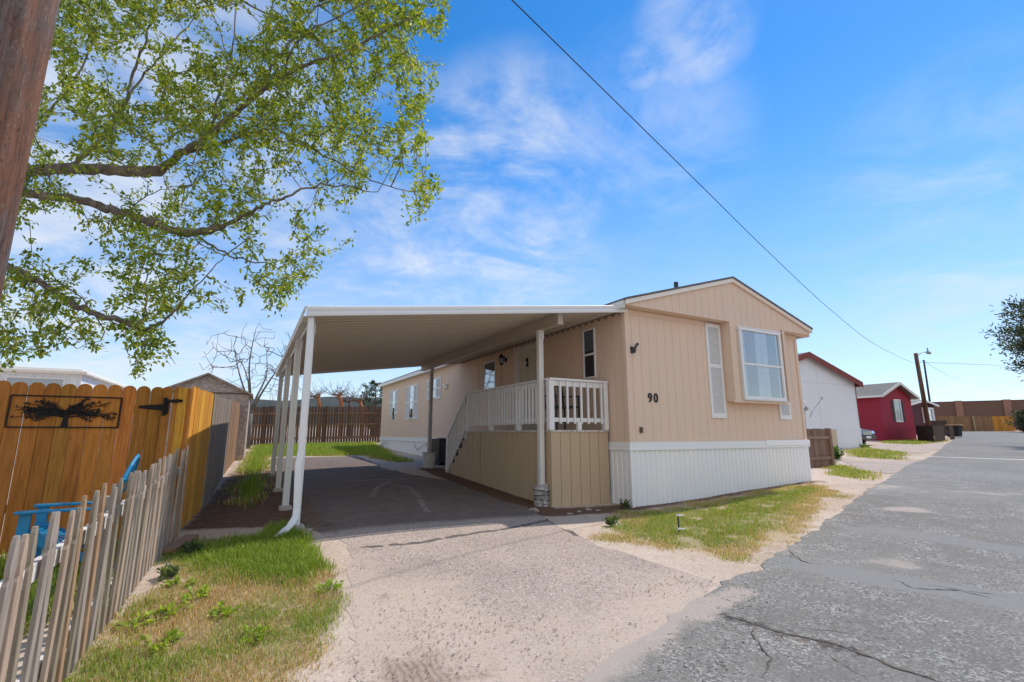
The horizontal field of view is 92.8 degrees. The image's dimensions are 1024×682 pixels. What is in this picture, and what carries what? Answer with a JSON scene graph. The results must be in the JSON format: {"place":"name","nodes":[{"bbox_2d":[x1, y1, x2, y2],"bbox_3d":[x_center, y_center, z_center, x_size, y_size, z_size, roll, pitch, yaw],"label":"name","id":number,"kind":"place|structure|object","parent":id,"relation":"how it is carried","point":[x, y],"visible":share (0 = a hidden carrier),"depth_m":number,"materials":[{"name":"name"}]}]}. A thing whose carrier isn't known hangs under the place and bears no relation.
{"place":"outdoors","nodes":[
{"label":"outdoors","id":0,"kind":"place"},
{"bbox_2d":[0,535,178,681],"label":"grass","id":1,"kind":"structure","parent":0,"point":[32,593],"depth_m":4.04,"materials":[{"name":"green plant"}]},
{"bbox_2d":[6,522,352,681],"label":"grass","id":2,"kind":"structure","parent":0,"point":[202,602],"depth_m":3.32,"materials":[{"name":"green plant"}]},
{"bbox_2d":[217,441,414,509],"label":"grass","id":3,"kind":"structure","parent":0,"point":[256,457],"depth_m":16.01,"materials":[{"name":"green plant"}]},
{"bbox_2d":[252,397,381,423],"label":"hills","id":4,"kind":"structure","parent":0,"point":[329,401],"depth_m":956.62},
{"bbox_2d":[275,456,713,681],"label":"driveway","id":5,"kind":"structure","parent":0,"point":[370,506],"depth_m":4.19,"materials":[{"name":"beige concrete"}]},
{"bbox_2d":[0,425,1022,681],"bbox_3d":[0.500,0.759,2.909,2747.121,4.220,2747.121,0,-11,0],"label":"ground","id":6,"kind":"structure","parent":0,"point":[696,561],"depth_m":5.78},
{"bbox_2d":[0,0,59,300],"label":"utility pole","id":7,"kind":"object","parent":6,"relation":"on","point":[27,28],"visible":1,"depth_m":2.64,"materials":[{"name":"brown wood"}]},
{"bbox_2d":[0,366,136,463],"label":"trailer home","id":8,"kind":"object","parent":6,"relation":"on","point":[29,376],"visible":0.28,"depth_m":14.14,"materials":[{"name":"white metal"}]},
{"bbox_2d":[5,376,65,398],"bbox_3d":[-13.637,1.342,13.928,1.300,0.630,0.032,5,-12,-26],"label":"window","id":9,"kind":"structure","parent":8,"relation":"in","point":[12,379],"depth_m":13.96,"materials":[{"name":"glass"}]},
{"bbox_2d":[13,454,140,567],"bbox_3d":[-4.254,1.676,4.813,0.820,1.082,0.624,6,-12,-29],"label":"garden chair","id":10,"kind":"object","parent":6,"relation":"on","point":[42,511],"visible":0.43,"depth_m":4.74,"materials":[{"name":"blue plastic"}]},
{"bbox_2d":[0,380,169,553],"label":"wooden gate","id":11,"kind":"structure","parent":6,"relation":"on","point":[47,469],"depth_m":5.58,"materials":[{"name":"brown wood"}]},
{"bbox_2d":[4,394,122,427],"bbox_3d":[-5.128,0.815,5.612,0.994,0.364,0.011,6,-12,-28],"label":"wall art","id":12,"kind":"object","parent":11,"relation":"attached to","point":[47,412],"depth_m":5.59,"materials":[{"name":"black metal"}]},
{"bbox_2d":[0,445,189,681],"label":"picket fence","id":13,"kind":"object","parent":6,"relation":"on","point":[143,544],"visible":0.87,"depth_m":2.95,"materials":[{"name":"brown wood"}]},
{"bbox_2d":[111,609,167,629],"bbox_3d":[-2.647,1.988,3.472,0.270,0.118,0.274,-4,-12,22],"label":"weed plant","id":14,"kind":"object","parent":6,"relation":"on","point":[135,625],"visible":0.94,"depth_m":3.46,"materials":[{"name":"green plant"}]},
{"bbox_2d":[132,626,184,655],"bbox_3d":[-2.264,1.949,3.177,0.267,0.131,0.256,-6,-12,30],"label":"weed plant","id":15,"kind":"object","parent":6,"relation":"on","point":[170,635],"visible":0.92,"depth_m":3.19,"materials":[{"name":"green plant"}]},
{"bbox_2d":[156,561,181,581],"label":"weed plant","id":16,"kind":"object","parent":6,"relation":"on","point":[164,572],"visible":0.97,"depth_m":4.35,"materials":[{"name":"green plant"}]},
{"bbox_2d":[154,387,191,510],"bbox_3d":[-4.231,1.507,6.014,0.151,1.880,0.292,-8,-13,35],"label":"corner fence","id":17,"kind":"object","parent":6,"relation":"on","point":[162,433],"visible":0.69,"depth_m":6.08,"materials":[{"name":"brown wood"}]},
{"bbox_2d":[152,598,194,618],"bbox_3d":[-2.529,2.007,3.655,0.233,0.115,0.243,-5,-12,26],"label":"weed plant","id":18,"kind":"object","parent":6,"relation":"on","point":[168,606],"visible":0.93,"depth_m":3.62,"materials":[{"name":"green plant"}]},
{"bbox_2d":[160,574,198,590],"bbox_3d":[-2.817,2.068,4.174,0.311,0.123,0.218,0,-11,0],"label":"weed plant","id":19,"kind":"object","parent":6,"relation":"on","point":[176,580],"visible":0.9,"depth_m":4.16,"materials":[{"name":"green plant"}]},
{"bbox_2d":[162,534,198,553],"bbox_3d":[-3.603,2.204,5.307,0.140,0.050,0.578,2,-8,-12],"label":"wood plank","id":20,"kind":"object","parent":6,"relation":"on","point":[174,546],"visible":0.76,"depth_m":5.22,"materials":[{"name":"brown wood"}]},
{"bbox_2d":[180,539,203,552],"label":"weed plant","id":21,"kind":"object","parent":6,"relation":"on","point":[188,548],"visible":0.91,"depth_m":5.06,"materials":[{"name":"green plant"}]},
{"bbox_2d":[171,386,213,528],"bbox_3d":[-4.538,1.648,6.913,0.153,1.935,1.961,5,-12,-24],"label":"privacy fence","id":22,"kind":"object","parent":6,"relation":"on","point":[199,422],"visible":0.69,"depth_m":6.67,"materials":[{"name":"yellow wood"}]},
{"bbox_2d":[182,584,212,601],"bbox_3d":[-2.539,2.031,3.920,0.201,0.107,0.299,5,-12,-23],"label":"weed plant","id":23,"kind":"object","parent":6,"relation":"on","point":[204,589],"visible":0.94,"depth_m":3.94,"materials":[{"name":"green plant"}]},
{"bbox_2d":[163,373,253,460],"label":"shed","id":24,"kind":"structure","parent":6,"relation":"on","point":[212,383],"depth_m":15.76,"materials":[{"name":"beige wood"}]},
{"bbox_2d":[201,393,240,507],"bbox_3d":[-7.537,2.572,12.947,0.169,2.290,11.776,5,-12,-26],"label":"privacy fence","id":25,"kind":"object","parent":6,"relation":"on","point":[222,444],"visible":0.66,"depth_m":9.87,"materials":[{"name":"grey wood"}]},
{"bbox_2d":[206,600,242,618],"bbox_3d":[-2.118,1.984,3.590,0.196,0.118,0.194,-5,-12,26],"label":"weed plant","id":26,"kind":"object","parent":6,"relation":"on","point":[216,610],"visible":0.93,"depth_m":3.58,"materials":[{"name":"green plant"}]},
{"bbox_2d":[0,0,451,380],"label":"leafy tree","id":27,"kind":"object","parent":6,"relation":"on","point":[210,130],"visible":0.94,"depth_m":6.36,"materials":[{"name":"green plant"}]},
{"bbox_2d":[199,323,301,448],"bbox_3d":[-11.486,2.036,21.464,4.108,5.505,4.104,0,-11,0],"label":"bare tree","id":28,"kind":"object","parent":6,"relation":"on","point":[253,405],"visible":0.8,"depth_m":21.26,"materials":[{"name":"brown plant"}]},
{"bbox_2d":[240,623,274,646],"bbox_3d":[-1.708,1.961,3.240,0.269,0.121,0.198,-6,-12,29],"label":"weed plant","id":29,"kind":"object","parent":6,"relation":"on","point":[260,627],"visible":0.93,"depth_m":3.26,"materials":[{"name":"green plant"}]},
{"bbox_2d":[182,519,343,591],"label":"grass","id":30,"kind":"structure","parent":6,"relation":"on","point":[252,549],"depth_m":4.67,"materials":[{"name":"green plant"}]},
{"bbox_2d":[145,406,381,444],"bbox_3d":[-11.963,4.102,23.556,16.246,2.143,0.214,4,-12,-21],"label":"back fence","id":31,"kind":"object","parent":6,"relation":"on","point":[263,425],"visible":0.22,"depth_m":24.65,"materials":[{"name":"brown wood"}]},
{"bbox_2d":[193,471,335,531],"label":"leaf litter","id":32,"kind":"object","parent":6,"relation":"on","point":[260,513],"visible":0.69,"depth_m":7.03,"materials":[{"name":"brown plant"}]},
{"bbox_2d":[257,387,282,419],"bbox_3d":[-13.952,4.138,28.680,1.941,3.474,1.934,-4,-11,19],"label":"bare shrub","id":33,"kind":"object","parent":6,"relation":"on","point":[271,401],"visible":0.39,"depth_m":28.82,"materials":[{"name":"brown plant"}]},
{"bbox_2d":[299,382,333,432],"bbox_3d":[-12.141,4.154,29.775,1.973,3.775,1.968,-2,-11,12],"label":"pollard tree","id":34,"kind":"object","parent":6,"relation":"on","point":[317,396],"visible":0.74,"depth_m":29.79,"materials":[{"name":"brown plant"}]},
{"bbox_2d":[314,578,343,593],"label":"weed plant","id":35,"kind":"object","parent":6,"relation":"on","point":[328,583],"visible":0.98,"depth_m":4.03,"materials":[{"name":"green plant"}]},
{"bbox_2d":[318,378,351,438],"bbox_3d":[-10.803,4.139,30.151,1.987,3.913,1.797,-6,-12,28],"label":"pollard tree","id":36,"kind":"object","parent":6,"relation":"on","point":[339,395],"visible":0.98,"depth_m":30.18,"materials":[{"name":"orange plant"}]},
{"bbox_2d":[333,385,360,431],"bbox_3d":[-10.356,4.428,30.434,1.878,3.429,1.694,0,-11,0],"label":"pollard tree","id":37,"kind":"object","parent":6,"relation":"on","point":[349,401],"visible":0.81,"depth_m":30.54,"materials":[{"name":"brown plant"}]},
{"bbox_2d":[344,388,370,435],"bbox_3d":[-9.819,4.362,30.833,2.059,3.686,1.696,-5,-12,23],"label":"pollard tree","id":38,"kind":"object","parent":6,"relation":"on","point":[359,400],"visible":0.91,"depth_m":30.93,"materials":[{"name":"orange plant"}]},
{"bbox_2d":[354,379,382,434],"bbox_3d":[-9.142,4.530,32.669,3.207,3.961,3.178,0,-11,0],"label":"pine tree","id":39,"kind":"object","parent":6,"relation":"on","point":[375,402],"visible":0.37,"depth_m":32.58,"materials":[{"name":"green plant"}]},
{"bbox_2d":[400,456,450,468],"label":"concrete path","id":40,"kind":"structure","parent":6,"relation":"on","point":[417,463],"depth_m":13.72,"materials":[{"name":"grey concrete"}]},
{"bbox_2d":[431,438,464,464],"bbox_3d":[-1.845,3.138,13.877,0.773,0.741,0.733,6,-12,-28],"label":"air conditioner","id":41,"kind":"object","parent":40,"relation":"on","point":[438,447],"visible":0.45,"depth_m":13.48,"materials":[{"name":"metal"}]},
{"bbox_2d":[268,305,627,536],"bbox_3d":[-2.100,1.432,10.265,5.459,3.510,7.618,6,-12,-28],"label":"carport","id":42,"kind":"object","parent":6,"relation":"on","point":[329,339],"visible":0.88,"depth_m":8.43,"materials":[{"name":"metal"}]},
{"bbox_2d":[445,377,609,506],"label":"porch deck","id":43,"kind":"structure","parent":6,"relation":"on","point":[576,466],"depth_m":8.74,"materials":[{"name":"brown wood"}]},
{"bbox_2d":[545,386,579,429],"bbox_3d":[0.885,1.224,9.147,0.560,0.885,0.595,6,-12,-28],"label":"patio chair","id":44,"kind":"object","parent":43,"relation":"on","point":[556,406],"visible":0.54,"depth_m":9.04,"materials":[{"name":"metal"}]},
{"bbox_2d":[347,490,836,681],"bbox_3d":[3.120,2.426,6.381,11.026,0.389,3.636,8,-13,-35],"label":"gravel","id":45,"kind":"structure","parent":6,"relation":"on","point":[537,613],"depth_m":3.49,"materials":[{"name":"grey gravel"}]},
{"bbox_2d":[378,276,812,507],"bbox_3d":[0.229,2.261,16.867,5.566,4.464,17.204,6,-12,-28],"label":"mobile home","id":46,"kind":"object","parent":6,"relation":"on","point":[705,396],"visible":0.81,"depth_m":9.60,"materials":[{"name":"beige"}]},
{"bbox_2d":[391,390,394,419],"bbox_3d":[-5.149,2.793,21.206,0.032,1.280,0.480,6,-12,-28],"label":"window","id":47,"kind":"structure","parent":46,"relation":"in","point":[393,392],"depth_m":21.23,"materials":[{"name":"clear glass"}]},
{"bbox_2d":[408,385,413,418],"bbox_3d":[-3.924,2.368,19.026,0.032,1.300,0.550,6,-12,-28],"label":"window","id":48,"kind":"structure","parent":46,"relation":"in","point":[411,391],"depth_m":19.06,"materials":[{"name":"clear glass"}]},
{"bbox_2d":[433,378,435,398],"bbox_3d":[-2.723,1.651,16.968,0.032,0.700,0.530,6,-12,-28],"label":"window","id":49,"kind":"structure","parent":46,"relation":"in","point":[434,382],"depth_m":16.90,"materials":[{"name":"clear glass"}]},
{"bbox_2d":[483,360,494,388],"bbox_3d":[-0.611,0.939,13.224,0.027,0.780,0.720,6,-12,-28],"label":"window","id":50,"kind":"structure","parent":46,"relation":"in","point":[488,367],"depth_m":13.26,"materials":[{"name":"clear glass"}]},
{"bbox_2d":[519,348,536,429],"bbox_3d":[0.366,1.128,11.331,0.077,1.860,0.860,6,-12,-28],"label":"door","id":51,"kind":"structure","parent":46,"relation":"in","point":[527,359],"depth_m":11.37,"materials":[{"name":"beige metal"}]},
{"bbox_2d":[582,327,595,378],"bbox_3d":[1.500,0.241,9.480,0.027,0.970,0.370,6,-12,-28],"label":"window","id":52,"kind":"structure","parent":46,"relation":"in","point":[588,335],"depth_m":9.48,"materials":[{"name":"glass"}]},
{"bbox_2d":[736,325,787,401],"bbox_3d":[5.135,0.484,10.001,1.382,1.494,0.066,6,-12,-28],"label":"window","id":53,"kind":"structure","parent":46,"relation":"in","point":[760,350],"depth_m":10.00,"materials":[{"name":"white glass"}]},
{"bbox_2d":[603,515,620,526],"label":"weed plant","id":54,"kind":"object","parent":6,"relation":"on","point":[614,519],"visible":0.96,"depth_m":6.53,"materials":[{"name":"green plant"}]},
{"bbox_2d":[616,499,630,508],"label":"weed plant","id":55,"kind":"object","parent":6,"relation":"on","point":[625,505],"visible":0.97,"depth_m":7.94,"materials":[{"name":"green plant"}]},
{"bbox_2d":[676,513,684,531],"bbox_3d":[2.132,2.325,6.155,0.095,0.285,0.041,0,-11,0],"label":"marker stake","id":56,"kind":"object","parent":6,"relation":"on","point":[678,515],"visible":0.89,"depth_m":6.15,"materials":[{"name":"metal"}]},
{"bbox_2d":[806,428,834,467],"bbox_3d":[8.894,3.114,14.116,1.238,1.170,0.130,6,-12,-29],"label":"fence stub","id":57,"kind":"object","parent":6,"relation":"on","point":[821,452],"visible":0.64,"depth_m":14.14,"materials":[{"name":"brown wood"}]},
{"bbox_2d":[798,352,863,448],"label":"white house","id":58,"kind":"structure","parent":6,"relation":"on","point":[836,410],"depth_m":25.50,"materials":[{"name":"grey paint"}]},
{"bbox_2d":[804,397,822,428],"bbox_3d":[12.884,3.571,20.751,0.496,2.382,0.706,9,-14,-39],"label":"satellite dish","id":59,"kind":"object","parent":58,"relation":"attached to","point":[806,408],"visible":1,"depth_m":20.92,"materials":[{"name":"grey metal"}]},
{"bbox_2d":[833,445,844,458],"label":"weed plant","id":60,"kind":"object","parent":6,"relation":"on","point":[837,455],"visible":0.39,"depth_m":17.47,"materials":[{"name":"green plant"}]},
{"bbox_2d":[861,429,876,443],"bbox_3d":[19.597,5.595,30.392,1.850,1.680,4.666,6,-12,-28],"label":"parked car","id":61,"kind":"object","parent":6,"relation":"on","point":[867,434],"visible":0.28,"depth_m":28.49,"materials":[{"name":"paint"}]},
{"bbox_2d":[841,460,920,473],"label":"side drive","id":62,"kind":"structure","parent":6,"relation":"on","point":[886,467],"depth_m":15.02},
{"bbox_2d":[856,382,919,440],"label":"red house","id":63,"kind":"structure","parent":6,"relation":"on","point":[885,411],"depth_m":36.27,"materials":[{"name":"red wood"}]},
{"bbox_2d":[893,399,903,421],"bbox_3d":[28.946,5.225,36.554,1.000,1.700,0.062,6,-12,-28],"label":"window","id":64,"kind":"structure","parent":63,"relation":"in","point":[897,403],"depth_m":36.56,"materials":[{"name":"white glass"}]},
{"bbox_2d":[872,443,946,452],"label":"drive","id":65,"kind":"structure","parent":6,"relation":"on","point":[916,448],"depth_m":26.25,"materials":[{"name":"beige concrete"}]},
{"bbox_2d":[878,437,949,444],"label":"grass","id":66,"kind":"structure","parent":6,"relation":"on","point":[909,441],"depth_m":32.16,"materials":[{"name":"green plant"}]},
{"bbox_2d":[913,348,930,425],"bbox_3d":[32.343,4.138,37.834,1.234,7.325,0.325,-2,-11,10],"label":"utility pole","id":67,"kind":"object","parent":6,"relation":"on","point":[923,396],"visible":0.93,"depth_m":37.88,"materials":[{"name":"brown wood"}]},
{"bbox_2d":[512,0,914,363],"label":"overhead wire","id":68,"kind":"object","parent":67,"relation":"hanging from","point":[662,147],"visible":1,"depth_m":8.09,"materials":[{"name":"rubber"}]},
{"bbox_2d":[911,400,938,434],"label":"maroon house","id":69,"kind":"structure","parent":6,"relation":"on","point":[918,413],"depth_m":47.59,"materials":[{"name":"wood"}]},
{"bbox_2d":[921,407,934,422],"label":"window","id":70,"kind":"structure","parent":69,"relation":"in","point":[931,410],"depth_m":48.45,"materials":[{"name":"white glass"}]},
{"bbox_2d":[916,425,933,441],"bbox_3d":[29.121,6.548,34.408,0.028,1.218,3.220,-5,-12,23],"label":"trash bin","id":71,"kind":"object","parent":6,"relation":"on","point":[924,433],"visible":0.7,"depth_m":34.32,"materials":[{"name":"black plastic"}]},
{"bbox_2d":[923,360,930,401],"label":"metal pole","id":72,"kind":"object","parent":6,"relation":"on","point":[928,392],"visible":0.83,"depth_m":52.06,"materials":[{"name":"black metal"}]},
{"bbox_2d":[933,425,945,441],"bbox_3d":[30.132,6.539,34.384,4.476,1.228,0.030,10,-14,-41],"label":"lot fence","id":73,"kind":"object","parent":6,"relation":"on","point":[939,433],"visible":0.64,"depth_m":34.24,"materials":[{"name":"brown wood"}]},
{"bbox_2d":[930,420,948,435],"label":"lot fence","id":74,"kind":"object","parent":6,"relation":"on","point":[938,422],"visible":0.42,"depth_m":43.64,"materials":[{"name":"brown wood"}]},
{"bbox_2d":[948,426,954,439],"bbox_3d":[33.735,7.042,37.423,1.538,1.123,0.025,8,-14,-38],"label":"lot fence","id":75,"kind":"object","parent":6,"relation":"on","point":[951,432],"visible":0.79,"depth_m":37.37,"materials":[{"name":"brown wood"}]},
{"bbox_2d":[945,424,961,436],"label":"trash bin","id":76,"kind":"object","parent":6,"relation":"on","point":[957,428],"visible":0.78,"depth_m":40.99,"materials":[{"name":"plastic"}]},
{"bbox_2d":[936,416,993,430],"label":"street fence","id":77,"kind":"object","parent":6,"relation":"on","point":[983,423],"visible":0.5,"depth_m":60.92,"materials":[{"name":"brown wood"}]},
{"bbox_2d":[972,416,975,430],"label":"fence post","id":78,"kind":"object","parent":6,"relation":"on","point":[973,419],"visible":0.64,"depth_m":60.81,"materials":[{"name":"brown wood"}]},
{"bbox_2d":[933,399,1023,429],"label":"sound wall","id":79,"kind":"structure","parent":6,"relation":"on","point":[1002,407],"depth_m":70.91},
{"bbox_2d":[979,294,1023,381],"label":"pine tree","id":80,"kind":"object","parent":6,"relation":"on","point":[1019,344],"visible":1,"depth_m":27.68,"materials":[{"name":"green plant"}]},
{"bbox_2d":[992,416,1014,430],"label":"street fence","id":81,"kind":"object","parent":6,"relation":"on","point":[997,425],"visible":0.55,"depth_m":61.12,"materials":[{"name":"brown wood"}]},
{"bbox_2d":[999,409,1023,431],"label":"evergreen shrub","id":82,"kind":"object","parent":6,"relation":"on","point":[1020,418],"visible":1,"depth_m":56.75,"materials":[{"name":"green plant"}]},
{"bbox_2d":[0,0,1023,401],"label":"sky","id":83,"kind":"structure","parent":0,"point":[874,149],"materials":[{"name":"blue"}]},
{"bbox_2d":[588,482,853,562],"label":"grass","id":84,"kind":"structure","parent":0,"point":[652,525],"depth_m":6.80,"materials":[{"name":"green plant"}]},
{"bbox_2d":[582,431,1023,681],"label":"road","id":85,"kind":"structure","parent":0,"point":[943,518],"depth_m":3.83,"materials":[{"name":"grey asphalt"}]},
{"bbox_2d":[751,628,771,675],"bbox_3d":[1.564,1.915,3.053,0.088,0.033,0.765,-4,-11,20],"label":"road crack","id":86,"kind":"object","parent":85,"relation":"on","point":[762,649],"visible":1,"depth_m":3.01,"materials":[{"name":"grey asphalt"}]},
{"bbox_2d":[722,614,938,681],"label":"road crack","id":87,"kind":"object","parent":85,"relation":"on","point":[886,663],"visible":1,"depth_m":2.98,"materials":[{"name":"black asphalt"}]},
{"bbox_2d":[897,580,989,597],"bbox_3d":[3.508,2.044,4.019,0.636,0.016,0.192,-10,-15,43],"label":"road crack","id":88,"kind":"object","parent":85,"relation":"on","point":[943,589],"visible":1,"depth_m":4.01,"materials":[{"name":"grey asphalt"}]},
{"bbox_2d":[929,456,1023,459],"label":"road line","id":89,"kind":"object","parent":85,"relation":"on","point":[982,458],"visible":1,"depth_m":18.22,"materials":[{"name":"paint"}]},
{"bbox_2d":[816,461,886,480],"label":"grass","id":90,"kind":"structure","parent":0,"point":[841,470],"depth_m":11.88,"materials":[{"name":"green plant"}]},
{"bbox_2d":[842,446,915,459],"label":"grass","id":91,"kind":"structure","parent":0,"point":[869,452],"depth_m":20.32,"materials":[{"name":"green plant"}]}
]}

